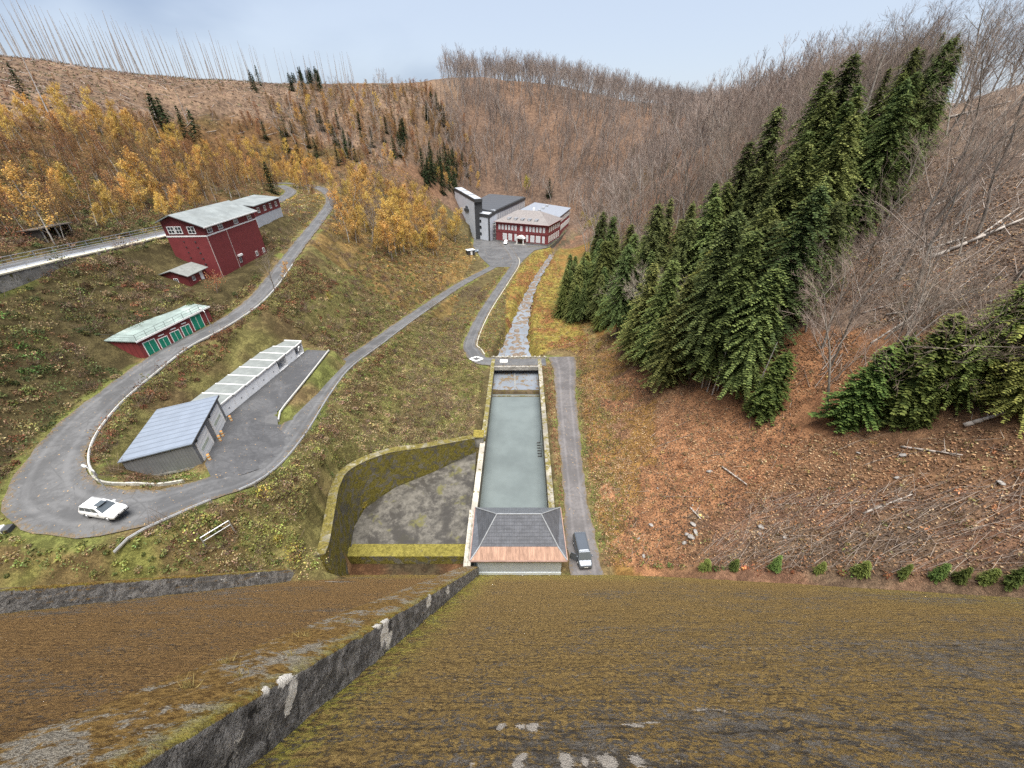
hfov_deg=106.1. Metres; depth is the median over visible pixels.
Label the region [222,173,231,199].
brown birch
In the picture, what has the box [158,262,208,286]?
shed
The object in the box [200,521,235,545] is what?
handrail
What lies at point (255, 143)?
golden birch
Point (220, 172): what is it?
brown birch
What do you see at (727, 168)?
bare tree
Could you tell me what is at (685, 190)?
bare tree
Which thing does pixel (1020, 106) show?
bare tree
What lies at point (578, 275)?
spruce
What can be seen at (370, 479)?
retaining wall
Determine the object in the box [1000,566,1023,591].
seedling
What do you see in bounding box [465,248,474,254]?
shelter box
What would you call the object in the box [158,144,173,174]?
brown birch
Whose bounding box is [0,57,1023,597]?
ground
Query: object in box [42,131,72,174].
brown birch
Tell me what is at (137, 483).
wall
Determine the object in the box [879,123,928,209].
spruce
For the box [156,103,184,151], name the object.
spruce
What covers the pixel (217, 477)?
fallen leaves
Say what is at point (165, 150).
golden birch
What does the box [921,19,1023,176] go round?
bare tree
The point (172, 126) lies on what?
golden birch
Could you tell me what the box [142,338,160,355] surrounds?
door
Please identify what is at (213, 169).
brown birch
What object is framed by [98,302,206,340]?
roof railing
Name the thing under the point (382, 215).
golden birch
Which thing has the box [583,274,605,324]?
spruce
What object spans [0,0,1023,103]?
sky
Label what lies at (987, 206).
bare tree
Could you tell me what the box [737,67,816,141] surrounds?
bare tree
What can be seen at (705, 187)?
bare tree
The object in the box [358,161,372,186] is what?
golden birch
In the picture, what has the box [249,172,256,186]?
rusty larch
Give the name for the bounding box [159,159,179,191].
brown birch
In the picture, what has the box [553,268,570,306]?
spruce
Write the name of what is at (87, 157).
brown birch
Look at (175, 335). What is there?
door
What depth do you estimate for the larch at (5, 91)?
114.27 m
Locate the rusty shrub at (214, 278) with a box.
[201,269,226,292]
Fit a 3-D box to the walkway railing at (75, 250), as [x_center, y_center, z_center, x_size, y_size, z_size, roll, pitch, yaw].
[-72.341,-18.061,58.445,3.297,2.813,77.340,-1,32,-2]
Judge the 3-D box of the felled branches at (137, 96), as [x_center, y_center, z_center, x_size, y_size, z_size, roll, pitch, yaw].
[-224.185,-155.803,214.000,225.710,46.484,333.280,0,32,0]
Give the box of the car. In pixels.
[78,497,128,521]
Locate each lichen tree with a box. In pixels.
[596,252,636,298]
[621,261,687,303]
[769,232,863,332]
[835,196,952,317]
[884,246,1013,339]
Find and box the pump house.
[469,507,567,574]
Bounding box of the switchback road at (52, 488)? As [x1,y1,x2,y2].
[1,183,511,537]
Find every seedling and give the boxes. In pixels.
[697,558,711,571]
[728,559,739,572]
[768,555,782,573]
[812,561,826,575]
[849,561,871,579]
[896,564,913,581]
[928,563,951,584]
[949,567,973,585]
[976,568,1002,586]
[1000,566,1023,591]
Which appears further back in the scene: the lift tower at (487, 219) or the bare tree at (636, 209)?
the lift tower at (487, 219)
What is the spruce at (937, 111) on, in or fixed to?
on the ground at (254, 335)
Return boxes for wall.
[0,234,166,293]
[88,469,184,485]
[314,435,475,575]
[467,359,494,565]
[527,230,566,247]
[538,359,554,507]
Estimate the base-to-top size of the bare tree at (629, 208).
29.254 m
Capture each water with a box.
[473,394,546,565]
[493,370,538,389]
[498,255,551,355]
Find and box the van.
[569,532,592,568]
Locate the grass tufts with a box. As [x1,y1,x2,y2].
[177,618,352,689]
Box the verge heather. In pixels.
[542,366,565,532]
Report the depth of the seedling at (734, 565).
44.31 m
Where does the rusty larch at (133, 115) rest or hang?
on the ground at (254, 335)
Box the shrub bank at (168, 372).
[0,255,339,479]
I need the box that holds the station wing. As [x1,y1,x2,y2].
[521,202,570,234]
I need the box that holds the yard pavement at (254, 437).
[205,350,328,478]
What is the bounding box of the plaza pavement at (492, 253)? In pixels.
[473,238,547,266]
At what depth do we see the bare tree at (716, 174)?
121.22 m
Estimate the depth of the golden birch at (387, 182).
183.80 m
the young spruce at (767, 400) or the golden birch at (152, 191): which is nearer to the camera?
the young spruce at (767, 400)
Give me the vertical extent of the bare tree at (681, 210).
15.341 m
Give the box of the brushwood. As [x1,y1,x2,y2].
[577,139,1023,573]
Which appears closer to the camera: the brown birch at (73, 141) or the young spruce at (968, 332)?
the young spruce at (968, 332)
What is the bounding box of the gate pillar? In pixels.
[473,430,483,447]
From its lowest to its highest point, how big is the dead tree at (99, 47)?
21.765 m
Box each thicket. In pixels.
[0,149,282,379]
[0,310,68,407]
[86,237,485,500]
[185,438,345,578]
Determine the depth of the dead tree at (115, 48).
189.30 m
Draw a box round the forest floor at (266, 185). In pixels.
[0,126,334,262]
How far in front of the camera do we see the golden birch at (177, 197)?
95.55 m
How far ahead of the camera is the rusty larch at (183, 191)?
105.74 m
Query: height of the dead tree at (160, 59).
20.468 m
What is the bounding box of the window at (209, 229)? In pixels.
[206,226,212,232]
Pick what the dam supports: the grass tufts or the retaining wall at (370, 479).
the grass tufts
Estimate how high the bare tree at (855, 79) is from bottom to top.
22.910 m
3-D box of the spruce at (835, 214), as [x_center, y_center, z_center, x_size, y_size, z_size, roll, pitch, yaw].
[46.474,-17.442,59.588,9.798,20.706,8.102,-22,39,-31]
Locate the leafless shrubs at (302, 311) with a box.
[0,141,487,570]
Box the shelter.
[16,222,72,242]
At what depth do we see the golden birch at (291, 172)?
168.86 m
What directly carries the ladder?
attached to the channel wall at (548, 480)
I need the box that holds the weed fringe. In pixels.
[650,560,892,579]
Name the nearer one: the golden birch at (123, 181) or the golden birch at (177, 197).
the golden birch at (123, 181)
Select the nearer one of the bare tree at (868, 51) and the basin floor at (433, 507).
the basin floor at (433, 507)
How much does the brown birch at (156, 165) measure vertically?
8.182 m
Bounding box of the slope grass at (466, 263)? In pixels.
[280,155,478,305]
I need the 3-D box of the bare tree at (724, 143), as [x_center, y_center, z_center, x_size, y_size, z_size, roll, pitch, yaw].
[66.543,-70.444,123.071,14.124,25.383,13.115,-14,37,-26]
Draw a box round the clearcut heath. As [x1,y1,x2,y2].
[0,54,429,184]
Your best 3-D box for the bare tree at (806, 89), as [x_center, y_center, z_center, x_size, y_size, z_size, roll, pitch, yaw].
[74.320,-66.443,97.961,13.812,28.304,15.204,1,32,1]
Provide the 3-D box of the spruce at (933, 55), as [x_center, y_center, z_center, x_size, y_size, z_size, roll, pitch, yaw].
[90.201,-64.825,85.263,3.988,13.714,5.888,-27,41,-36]
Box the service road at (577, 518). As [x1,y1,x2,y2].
[548,357,603,574]
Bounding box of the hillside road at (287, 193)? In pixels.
[0,185,296,268]
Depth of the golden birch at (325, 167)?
184.96 m
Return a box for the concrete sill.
[348,544,465,563]
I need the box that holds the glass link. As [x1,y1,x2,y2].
[493,222,495,238]
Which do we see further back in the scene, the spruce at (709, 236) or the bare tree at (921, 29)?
the bare tree at (921, 29)
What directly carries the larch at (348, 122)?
on the ground at (254, 335)
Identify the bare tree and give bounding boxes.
[255,249,278,291]
[265,108,281,134]
[292,95,315,126]
[318,174,366,213]
[324,194,345,225]
[335,114,348,146]
[335,169,350,197]
[337,92,349,120]
[356,197,372,224]
[358,138,380,167]
[360,195,386,240]
[360,200,379,235]
[364,115,378,144]
[367,174,380,192]
[376,142,385,168]
[379,169,402,188]
[382,79,389,105]
[394,137,408,167]
[410,218,445,250]
[603,173,656,231]
[607,213,627,247]
[617,181,659,248]
[625,159,693,235]
[633,218,649,240]
[635,173,677,223]
[642,206,700,232]
[643,186,686,224]
[649,164,718,225]
[650,134,708,219]
[652,181,687,218]
[657,177,688,222]
[663,130,719,208]
[668,154,723,228]
[669,195,701,224]
[686,169,730,215]
[690,157,705,208]
[692,123,751,211]
[692,159,733,197]
[696,81,797,165]
[696,104,797,184]
[700,120,747,176]
[703,118,785,196]
[703,151,739,180]
[704,116,796,187]
[704,132,733,190]
[704,155,730,201]
[706,95,754,180]
[716,89,773,184]
[718,134,783,169]
[722,144,757,173]
[734,114,763,145]
[735,93,881,178]
[736,95,767,138]
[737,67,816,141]
[740,100,809,167]
[758,110,802,159]
[758,113,792,166]
[759,74,800,122]
[763,90,801,150]
[771,66,817,135]
[774,89,798,144]
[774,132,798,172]
[777,253,1023,412]
[780,41,878,146]
[782,58,836,175]
[784,63,835,120]
[784,80,818,129]
[792,68,865,117]
[794,98,872,124]
[796,26,881,86]
[796,52,905,111]
[803,50,889,112]
[808,44,933,105]
[808,47,832,83]
[815,266,903,366]
[817,232,899,348]
[821,20,898,98]
[828,5,975,111]
[829,16,977,105]
[829,29,931,70]
[831,6,963,95]
[835,5,941,117]
[838,200,945,293]
[840,51,892,86]
[845,89,1019,278]
[848,49,894,112]
[850,0,971,107]
[851,211,1023,363]
[854,44,898,89]
[856,162,942,259]
[861,29,983,85]
[861,32,904,74]
[865,73,894,109]
[870,257,1011,342]
[872,126,1020,309]
[882,125,945,226]
[884,3,962,72]
[884,4,977,62]
[890,32,945,68]
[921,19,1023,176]
[925,0,1023,135]
[933,68,1023,221]
[938,24,1023,99]
[938,84,1023,233]
[941,144,1023,255]
[944,85,1022,186]
[946,43,1023,122]
[948,0,1023,99]
[952,0,1023,106]
[954,60,1006,144]
[955,0,1020,101]
[956,94,1023,216]
[971,0,1023,99]
[985,22,1023,92]
[994,7,1023,84]
[1000,24,1023,116]
[1003,17,1023,86]
[1003,187,1023,283]
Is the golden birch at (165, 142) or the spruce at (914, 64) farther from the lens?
the golden birch at (165, 142)
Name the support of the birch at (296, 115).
on the ground at (254, 335)
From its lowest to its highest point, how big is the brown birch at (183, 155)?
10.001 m
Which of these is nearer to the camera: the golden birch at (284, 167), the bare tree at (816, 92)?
the bare tree at (816, 92)
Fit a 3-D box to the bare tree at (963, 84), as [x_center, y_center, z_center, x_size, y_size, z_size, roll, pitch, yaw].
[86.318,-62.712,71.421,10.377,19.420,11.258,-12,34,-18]
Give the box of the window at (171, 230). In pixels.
[166,226,175,233]
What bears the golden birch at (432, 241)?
on the ground at (254, 335)
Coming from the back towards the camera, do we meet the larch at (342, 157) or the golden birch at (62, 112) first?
the larch at (342, 157)
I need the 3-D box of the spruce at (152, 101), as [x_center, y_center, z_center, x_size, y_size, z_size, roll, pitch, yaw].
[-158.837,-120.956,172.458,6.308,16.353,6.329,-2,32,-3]
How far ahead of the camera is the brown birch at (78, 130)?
105.94 m
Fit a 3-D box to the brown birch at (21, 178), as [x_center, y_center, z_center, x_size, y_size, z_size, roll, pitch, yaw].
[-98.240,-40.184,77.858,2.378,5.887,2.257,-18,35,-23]
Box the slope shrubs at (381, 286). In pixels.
[277,225,459,394]
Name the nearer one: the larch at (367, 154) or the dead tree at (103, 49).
the dead tree at (103, 49)
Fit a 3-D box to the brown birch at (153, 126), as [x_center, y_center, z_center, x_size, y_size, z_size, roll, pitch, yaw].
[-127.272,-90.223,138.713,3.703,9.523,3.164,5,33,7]
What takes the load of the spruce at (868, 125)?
on the ground at (254, 335)
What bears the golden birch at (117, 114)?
on the ground at (254, 335)
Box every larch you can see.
[0,132,24,161]
[0,209,12,232]
[1,84,9,97]
[2,153,26,175]
[10,140,23,155]
[11,163,28,186]
[16,139,30,158]
[21,113,42,140]
[21,143,47,173]
[23,130,41,150]
[37,155,67,185]
[42,188,60,215]
[46,112,69,142]
[46,177,70,211]
[50,185,76,220]
[63,105,83,134]
[64,132,84,166]
[70,160,95,197]
[81,111,91,128]
[86,138,100,160]
[96,168,120,203]
[102,124,114,147]
[108,189,127,221]
[113,189,129,212]
[114,154,135,183]
[118,122,133,141]
[119,136,136,155]
[127,107,139,129]
[149,156,161,183]
[171,140,180,157]
[178,178,188,201]
[178,178,192,205]
[189,167,206,194]
[201,162,213,180]
[237,120,242,131]
[238,110,247,127]
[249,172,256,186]
[251,101,261,119]
[255,117,261,138]
[257,167,264,188]
[302,109,309,129]
[305,130,311,144]
[314,136,319,152]
[317,131,323,152]
[331,117,338,137]
[338,149,345,165]
[344,111,350,130]
[358,101,364,116]
[360,119,365,133]
[364,145,370,165]
[372,125,378,142]
[385,113,391,126]
[386,87,390,107]
[389,77,394,97]
[410,108,414,125]
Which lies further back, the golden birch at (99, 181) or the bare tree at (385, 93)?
the bare tree at (385, 93)
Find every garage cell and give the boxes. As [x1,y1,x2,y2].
[192,393,236,415]
[202,384,248,406]
[215,375,259,396]
[228,367,269,387]
[239,360,279,379]
[250,353,287,371]
[259,346,295,364]
[274,340,303,357]
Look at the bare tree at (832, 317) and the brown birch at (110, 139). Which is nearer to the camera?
the bare tree at (832, 317)
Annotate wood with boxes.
[420,43,746,217]
[573,12,973,251]
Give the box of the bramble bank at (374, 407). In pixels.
[143,293,493,578]
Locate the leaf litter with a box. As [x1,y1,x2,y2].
[548,152,1023,581]
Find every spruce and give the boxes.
[5,62,34,98]
[145,91,174,148]
[148,92,173,132]
[155,97,178,130]
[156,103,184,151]
[174,106,193,142]
[186,109,207,145]
[248,70,257,89]
[252,78,259,92]
[254,64,262,85]
[260,121,269,139]
[262,160,279,193]
[278,127,290,152]
[280,116,289,136]
[287,72,293,90]
[297,67,303,85]
[305,133,311,148]
[307,70,315,88]
[312,137,320,156]
[316,74,321,90]
[317,110,324,129]
[330,124,337,145]
[334,109,341,127]
[334,148,339,165]
[336,139,344,161]
[343,138,348,157]
[347,132,351,147]
[356,111,361,129]
[369,126,374,147]
[383,115,389,133]
[390,135,396,158]
[395,131,401,158]
[397,125,405,145]
[400,118,408,140]
[402,132,405,152]
[418,148,424,176]
[422,167,428,186]
[424,157,434,187]
[430,159,436,183]
[438,157,445,177]
[438,167,443,184]
[440,178,444,194]
[441,150,445,167]
[445,157,451,179]
[449,150,455,168]
[452,171,458,190]
[455,162,459,176]
[546,178,551,197]
[551,286,567,318]
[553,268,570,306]
[559,270,573,306]
[562,283,578,319]
[564,264,583,315]
[564,284,584,323]
[565,253,572,272]
[569,265,576,279]
[574,280,588,321]
[579,256,586,288]
[579,283,591,321]
[580,252,602,305]
[582,211,607,260]
[583,270,590,289]
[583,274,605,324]
[584,273,595,316]
[585,252,590,270]
[586,240,614,312]
[588,223,598,255]
[588,267,610,309]
[589,238,603,271]
[589,239,618,314]
[590,216,620,279]
[590,294,609,331]
[595,242,637,337]
[600,273,611,295]
[607,232,639,307]
[607,260,661,365]
[610,224,634,290]
[610,234,620,281]
[614,296,641,352]
[618,248,647,328]
[620,201,668,308]
[624,249,656,322]
[625,252,640,292]
[625,259,683,372]
[636,275,697,392]
[638,234,646,252]
[638,246,682,354]
[656,217,696,292]
[658,196,675,270]
[660,218,685,270]
[661,201,696,272]
[661,255,723,366]
[661,275,703,362]
[662,209,697,269]
[663,200,696,270]
[663,208,751,379]
[673,227,765,392]
[676,217,708,298]
[680,193,725,288]
[680,251,711,291]
[689,181,721,256]
[693,192,743,271]
[696,248,720,285]
[705,139,757,231]
[705,180,735,250]
[711,182,834,370]
[713,165,761,243]
[713,263,789,402]
[721,103,787,217]
[723,219,784,326]
[728,140,815,269]
[728,224,768,306]
[729,177,792,276]
[729,205,781,277]
[731,185,776,271]
[738,151,774,249]
[741,348,798,429]
[743,153,796,232]
[752,151,774,206]
[764,239,787,276]
[767,129,815,194]
[771,171,836,306]
[772,68,835,184]
[772,89,839,184]
[777,111,868,280]
[778,222,801,328]
[781,50,870,165]
[782,199,850,329]
[785,114,856,226]
[787,154,830,221]
[789,99,857,213]
[798,131,852,250]
[807,82,867,178]
[807,343,899,433]
[810,93,866,182]
[813,193,862,293]
[822,159,858,259]
[838,147,868,218]
[840,333,918,430]
[845,90,919,243]
[849,109,868,162]
[851,77,913,191]
[855,139,900,218]
[857,100,913,206]
[858,118,874,162]
[860,65,892,137]
[860,88,927,193]
[861,71,922,156]
[866,75,924,144]
[867,44,922,128]
[867,70,907,150]
[872,311,968,432]
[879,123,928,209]
[883,50,927,102]
[896,393,939,430]
[899,93,946,168]
[899,95,939,177]
[900,53,961,150]
[911,323,975,424]
[912,38,953,125]
[912,283,1023,415]
[918,52,934,95]
[919,36,960,99]
[924,33,946,69]
[925,43,965,119]
[949,281,1023,395]
[969,357,1023,438]
[986,300,1023,351]
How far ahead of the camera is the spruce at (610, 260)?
114.14 m
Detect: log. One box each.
[722,466,746,484]
[775,497,811,504]
[780,528,815,543]
[801,485,906,506]
[842,522,872,533]
[862,302,896,313]
[862,489,914,513]
[863,448,898,465]
[870,321,902,343]
[899,535,938,545]
[900,441,962,456]
[931,215,1023,258]
[931,237,965,248]
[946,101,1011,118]
[963,411,1005,426]
[977,206,1017,236]
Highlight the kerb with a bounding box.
[476,259,519,354]
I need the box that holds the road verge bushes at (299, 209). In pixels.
[265,189,341,249]
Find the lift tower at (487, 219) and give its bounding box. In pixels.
[479,209,496,240]
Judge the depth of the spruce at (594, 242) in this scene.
132.25 m
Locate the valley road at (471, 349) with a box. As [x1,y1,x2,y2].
[463,241,545,365]
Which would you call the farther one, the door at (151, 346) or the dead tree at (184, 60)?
the dead tree at (184, 60)
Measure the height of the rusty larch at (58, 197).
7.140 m
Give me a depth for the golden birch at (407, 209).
161.56 m
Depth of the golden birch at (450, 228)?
199.56 m
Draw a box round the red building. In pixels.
[155,200,266,276]
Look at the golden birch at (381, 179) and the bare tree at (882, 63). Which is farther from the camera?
the golden birch at (381, 179)
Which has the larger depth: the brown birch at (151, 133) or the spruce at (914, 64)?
the brown birch at (151, 133)
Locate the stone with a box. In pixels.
[996,480,1005,485]
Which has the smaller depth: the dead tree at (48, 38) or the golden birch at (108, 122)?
the golden birch at (108, 122)
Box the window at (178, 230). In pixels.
[173,226,182,233]
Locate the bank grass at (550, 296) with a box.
[431,249,596,354]
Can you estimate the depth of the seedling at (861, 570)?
35.93 m
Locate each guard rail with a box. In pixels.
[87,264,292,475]
[113,499,211,553]
[238,295,448,490]
[278,350,329,421]
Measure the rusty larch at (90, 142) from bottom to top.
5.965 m
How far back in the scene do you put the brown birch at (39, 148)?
88.27 m
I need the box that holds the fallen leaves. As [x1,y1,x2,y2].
[3,259,499,536]
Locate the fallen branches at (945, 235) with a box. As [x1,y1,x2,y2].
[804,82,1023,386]
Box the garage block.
[104,304,212,357]
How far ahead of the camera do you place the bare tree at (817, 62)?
133.28 m
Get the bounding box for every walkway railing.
[0,225,160,260]
[0,230,164,269]
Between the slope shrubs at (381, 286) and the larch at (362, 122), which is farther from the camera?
the larch at (362, 122)
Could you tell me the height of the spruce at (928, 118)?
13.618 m
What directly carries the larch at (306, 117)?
on the ground at (254, 335)
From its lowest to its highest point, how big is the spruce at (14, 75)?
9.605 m
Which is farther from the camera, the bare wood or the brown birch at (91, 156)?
the bare wood
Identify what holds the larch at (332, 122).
on the ground at (254, 335)
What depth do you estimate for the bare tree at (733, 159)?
103.37 m
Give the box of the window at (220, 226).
[217,223,222,229]
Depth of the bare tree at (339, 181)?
143.63 m
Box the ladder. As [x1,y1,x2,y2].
[537,430,541,456]
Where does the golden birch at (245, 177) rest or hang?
on the ground at (254, 335)
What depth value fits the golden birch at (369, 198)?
140.09 m
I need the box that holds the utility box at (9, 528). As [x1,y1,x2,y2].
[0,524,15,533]
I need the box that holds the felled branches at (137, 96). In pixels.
[0,56,331,150]
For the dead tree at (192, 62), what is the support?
on the ground at (254, 335)
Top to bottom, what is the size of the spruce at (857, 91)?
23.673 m
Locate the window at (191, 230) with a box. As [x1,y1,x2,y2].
[186,227,195,233]
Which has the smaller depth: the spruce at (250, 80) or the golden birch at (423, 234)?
the golden birch at (423, 234)
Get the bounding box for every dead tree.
[0,15,20,56]
[0,28,16,57]
[2,1,35,60]
[10,1,39,59]
[10,3,36,58]
[12,36,56,131]
[16,0,46,60]
[24,0,50,59]
[28,20,48,59]
[32,10,56,62]
[34,5,58,61]
[45,20,64,62]
[47,11,72,64]
[51,17,73,64]
[59,9,92,71]
[59,21,79,65]
[59,27,76,64]
[66,29,83,65]
[67,14,94,67]
[74,12,99,68]
[75,18,95,67]
[84,12,108,69]
[87,26,104,70]
[90,19,113,71]
[91,15,116,70]
[98,22,118,73]
[102,11,123,73]
[111,18,134,73]
[111,23,131,73]
[111,34,128,73]
[112,38,125,71]
[116,22,138,72]
[118,26,140,74]
[124,26,145,74]
[141,31,157,77]
[147,29,168,78]
[160,37,176,77]
[176,33,189,78]
[177,32,194,77]
[183,38,198,79]
[208,30,223,79]
[711,345,728,394]
[751,342,777,400]
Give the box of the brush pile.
[695,467,1023,583]
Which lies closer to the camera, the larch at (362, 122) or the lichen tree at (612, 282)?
the lichen tree at (612, 282)
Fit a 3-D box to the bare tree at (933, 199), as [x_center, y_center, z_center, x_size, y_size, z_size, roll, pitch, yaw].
[54.326,-24.957,51.438,13.412,23.041,13.065,-1,32,-1]
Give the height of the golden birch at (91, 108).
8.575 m
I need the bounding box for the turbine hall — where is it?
[464,194,525,223]
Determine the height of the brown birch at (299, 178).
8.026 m
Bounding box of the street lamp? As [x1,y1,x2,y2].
[81,464,108,491]
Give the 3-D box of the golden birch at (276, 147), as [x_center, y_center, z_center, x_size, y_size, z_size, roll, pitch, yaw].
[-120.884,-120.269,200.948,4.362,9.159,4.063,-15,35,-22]
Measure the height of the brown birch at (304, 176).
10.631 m
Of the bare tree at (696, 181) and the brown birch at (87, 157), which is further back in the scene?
the bare tree at (696, 181)
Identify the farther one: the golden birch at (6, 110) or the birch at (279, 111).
the birch at (279, 111)
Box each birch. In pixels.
[0,106,15,145]
[0,106,22,128]
[0,113,18,141]
[0,135,26,178]
[0,154,24,197]
[0,160,59,244]
[0,179,22,213]
[0,191,23,229]
[1,106,23,140]
[6,124,20,151]
[9,95,31,130]
[10,153,36,187]
[12,193,34,223]
[13,90,41,122]
[15,117,33,145]
[16,171,31,187]
[23,179,59,230]
[24,104,46,127]
[27,170,54,213]
[28,151,46,176]
[32,96,53,120]
[35,135,51,165]
[37,93,48,119]
[41,120,58,158]
[41,190,65,240]
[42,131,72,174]
[44,85,62,117]
[45,110,62,140]
[45,120,65,146]
[45,167,65,196]
[47,122,60,144]
[48,81,70,123]
[51,161,90,204]
[51,178,78,221]
[54,100,74,128]
[54,169,73,195]
[55,151,79,188]
[56,113,83,153]
[56,140,69,171]
[58,111,68,133]
[58,133,78,167]
[64,132,80,154]
[66,115,81,142]
[67,110,98,139]
[72,118,87,144]
[73,173,100,224]
[75,149,97,181]
[77,118,100,149]
[79,86,98,114]
[79,147,93,172]
[81,144,102,184]
[84,109,99,132]
[87,101,104,122]
[87,103,102,133]
[88,132,117,171]
[89,202,108,226]
[90,102,106,120]
[90,156,107,188]
[90,184,108,216]
[93,179,118,204]
[95,197,111,223]
[96,148,113,176]
[99,170,117,188]
[99,191,119,222]
[102,156,118,183]
[103,116,119,134]
[103,117,118,138]
[104,122,117,141]
[104,132,116,154]
[105,99,120,121]
[106,132,118,153]
[106,137,126,173]
[108,110,120,133]
[111,172,140,209]
[113,120,129,145]
[114,141,125,160]
[114,159,148,202]
[116,112,134,133]
[118,145,158,193]
[119,107,139,137]
[121,115,134,136]
[124,137,139,158]
[125,178,148,203]
[131,193,145,214]
[133,155,150,183]
[135,131,146,149]
[135,141,143,156]
[136,108,150,129]
[136,161,157,202]
[137,122,150,140]
[138,134,151,160]
[139,145,153,175]
[140,158,166,195]
[143,131,157,153]
[145,124,156,143]
[146,117,162,134]
[146,159,161,186]
[147,185,166,206]
[148,147,165,177]
[151,181,173,204]
[152,196,161,214]
[153,163,166,193]
[154,191,169,215]
[155,197,168,214]
[156,132,172,151]
[158,142,174,159]
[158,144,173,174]
[159,137,175,164]
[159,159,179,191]
[163,123,170,144]
[164,157,186,179]
[164,182,183,212]
[166,134,180,153]
[167,123,182,146]
[172,193,183,210]
[173,145,189,176]
[175,161,186,177]
[176,120,185,138]
[176,171,203,206]
[178,138,193,167]
[185,152,193,164]
[186,181,203,208]
[187,168,205,195]
[190,132,202,148]
[191,145,204,178]
[193,146,204,177]
[193,171,207,200]
[194,145,207,174]
[202,168,216,202]
[205,159,226,192]
[206,144,215,162]
[206,166,216,191]
[217,164,231,196]
[219,156,234,187]
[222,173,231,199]
[224,164,239,196]
[225,153,239,175]
[225,159,240,183]
[229,142,240,158]
[236,134,241,151]
[240,155,248,175]
[240,169,249,183]
[240,176,246,192]
[242,139,253,151]
[251,134,260,151]
[254,151,262,162]
[254,161,264,180]
[261,151,267,166]
[262,90,272,110]
[265,161,275,185]
[272,163,282,179]
[275,118,285,137]
[275,143,284,158]
[276,102,282,113]
[278,159,289,177]
[280,260,290,280]
[281,137,289,158]
[284,161,289,174]
[289,168,298,187]
[291,151,302,166]
[292,107,305,128]
[297,172,303,189]
[298,147,305,162]
[299,119,308,133]
[300,168,309,192]
[301,166,309,192]
[305,94,310,106]
[315,159,322,171]
[318,163,325,175]
[320,91,329,109]
[323,163,329,183]
[325,172,344,203]
[325,187,356,240]
[328,157,335,172]
[337,179,352,211]
[341,195,358,226]
[343,160,356,186]
[344,214,360,241]
[347,181,358,201]
[347,185,361,208]
[347,207,363,242]
[348,99,354,112]
[349,171,371,205]
[349,173,359,195]
[354,143,361,161]
[356,205,368,230]
[357,191,378,216]
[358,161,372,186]
[360,196,372,230]
[362,178,374,201]
[364,199,380,228]
[369,169,378,188]
[370,188,379,205]
[371,197,394,246]
[371,227,382,251]
[372,171,386,192]
[374,208,400,254]
[375,189,386,213]
[377,220,401,255]
[381,178,397,201]
[383,197,412,250]
[384,188,403,213]
[385,209,394,231]
[388,187,397,207]
[388,197,400,215]
[389,224,399,255]
[390,212,406,246]
[391,208,406,235]
[393,228,405,252]
[396,189,410,215]
[396,190,414,222]
[398,188,409,204]
[400,202,413,235]
[400,224,415,253]
[404,220,415,244]
[409,180,423,199]
[410,202,421,230]
[410,230,419,247]
[412,193,421,214]
[412,214,418,235]
[414,218,426,238]
[415,226,429,252]
[416,208,432,246]
[418,186,429,208]
[418,207,436,244]
[421,204,432,223]
[425,226,437,254]
[427,227,441,254]
[433,218,444,241]
[435,207,447,226]
[436,217,443,242]
[445,219,456,236]
[447,207,463,241]
[452,212,460,228]
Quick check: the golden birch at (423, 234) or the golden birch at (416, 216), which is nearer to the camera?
the golden birch at (423, 234)
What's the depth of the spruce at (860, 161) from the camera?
65.34 m
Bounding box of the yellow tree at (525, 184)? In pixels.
[523,175,529,188]
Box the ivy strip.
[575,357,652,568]
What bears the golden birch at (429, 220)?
on the ground at (254, 335)
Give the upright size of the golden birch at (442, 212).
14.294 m
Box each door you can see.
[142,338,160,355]
[157,335,170,348]
[169,329,182,341]
[180,324,192,336]
[189,313,204,330]
[221,397,236,415]
[234,388,247,405]
[246,379,258,395]
[257,370,269,386]
[267,363,278,378]
[286,349,295,363]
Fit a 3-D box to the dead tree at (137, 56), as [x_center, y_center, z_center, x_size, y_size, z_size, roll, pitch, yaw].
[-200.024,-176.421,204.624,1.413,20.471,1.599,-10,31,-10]
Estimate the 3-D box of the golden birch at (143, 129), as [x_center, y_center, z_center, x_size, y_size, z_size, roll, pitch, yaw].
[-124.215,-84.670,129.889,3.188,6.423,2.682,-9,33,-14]
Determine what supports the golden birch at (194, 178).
on the ground at (254, 335)
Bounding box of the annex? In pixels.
[232,195,282,227]
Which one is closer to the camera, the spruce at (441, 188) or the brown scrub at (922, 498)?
the brown scrub at (922, 498)
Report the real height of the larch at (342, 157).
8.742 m
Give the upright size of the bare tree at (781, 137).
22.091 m
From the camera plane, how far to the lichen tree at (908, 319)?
46.69 m
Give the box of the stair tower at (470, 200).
[454,187,481,238]
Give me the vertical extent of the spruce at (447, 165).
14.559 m
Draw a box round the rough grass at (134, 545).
[0,477,269,579]
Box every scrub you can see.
[0,143,288,482]
[576,241,1023,577]
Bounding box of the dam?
[0,566,1023,767]
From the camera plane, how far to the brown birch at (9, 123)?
92.65 m
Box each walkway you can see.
[0,234,164,271]
[463,510,472,565]
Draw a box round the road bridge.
[490,356,546,369]
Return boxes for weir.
[492,373,538,396]
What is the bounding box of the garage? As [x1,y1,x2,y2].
[117,395,226,475]
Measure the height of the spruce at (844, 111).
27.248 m
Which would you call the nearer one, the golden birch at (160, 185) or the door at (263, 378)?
the door at (263, 378)
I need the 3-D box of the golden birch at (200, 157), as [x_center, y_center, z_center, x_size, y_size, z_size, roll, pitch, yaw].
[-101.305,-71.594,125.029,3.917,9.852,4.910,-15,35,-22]
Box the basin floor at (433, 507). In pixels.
[351,452,475,545]
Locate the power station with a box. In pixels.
[494,210,562,245]

